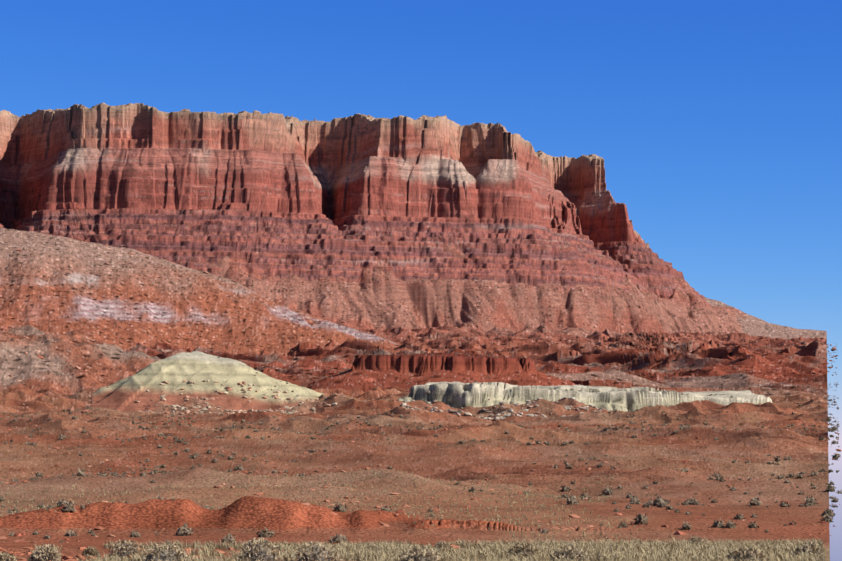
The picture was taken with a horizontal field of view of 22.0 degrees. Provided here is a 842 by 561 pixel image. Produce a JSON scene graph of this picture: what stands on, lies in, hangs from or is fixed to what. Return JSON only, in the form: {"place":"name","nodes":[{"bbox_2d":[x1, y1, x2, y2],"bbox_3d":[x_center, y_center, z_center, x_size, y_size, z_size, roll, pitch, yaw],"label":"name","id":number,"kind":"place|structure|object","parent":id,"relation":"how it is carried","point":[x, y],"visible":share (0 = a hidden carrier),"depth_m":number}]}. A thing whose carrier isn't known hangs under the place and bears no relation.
{"place":"outdoors","nodes":[
{"label":"outdoors","id":0,"kind":"place"},
{"bbox_2d":[0,468,826,560],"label":"grass","id":1,"kind":"structure","parent":0,"point":[639,550],"depth_m":43.48},
{"bbox_2d":[0,103,829,560],"bbox_3d":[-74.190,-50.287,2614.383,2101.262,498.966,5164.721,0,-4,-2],"label":"desert terrain","id":2,"kind":"structure","parent":0,"point":[346,207],"depth_m":1545.53},
{"bbox_2d":[0,536,825,560],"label":"shrubs","id":3,"kind":"object","parent":2,"relation":"on","point":[255,550],"visible":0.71,"depth_m":33.60},
{"bbox_2d":[0,330,841,542],"bbox_3d":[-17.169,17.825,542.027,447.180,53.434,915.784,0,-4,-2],"label":"shrubs","id":4,"kind":"object","parent":2,"relation":"on","point":[659,502],"visible":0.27,"depth_m":174.32},
{"bbox_2d":[0,105,841,560],"bbox_3d":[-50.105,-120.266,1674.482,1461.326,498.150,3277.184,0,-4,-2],"label":"boulders","id":5,"kind":"object","parent":2,"relation":"on","point":[314,407],"visible":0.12,"depth_m":445.23},
{"bbox_2d":[0,0,841,560],"label":"sky","id":6,"kind":"structure","parent":0,"point":[716,125]}
]}

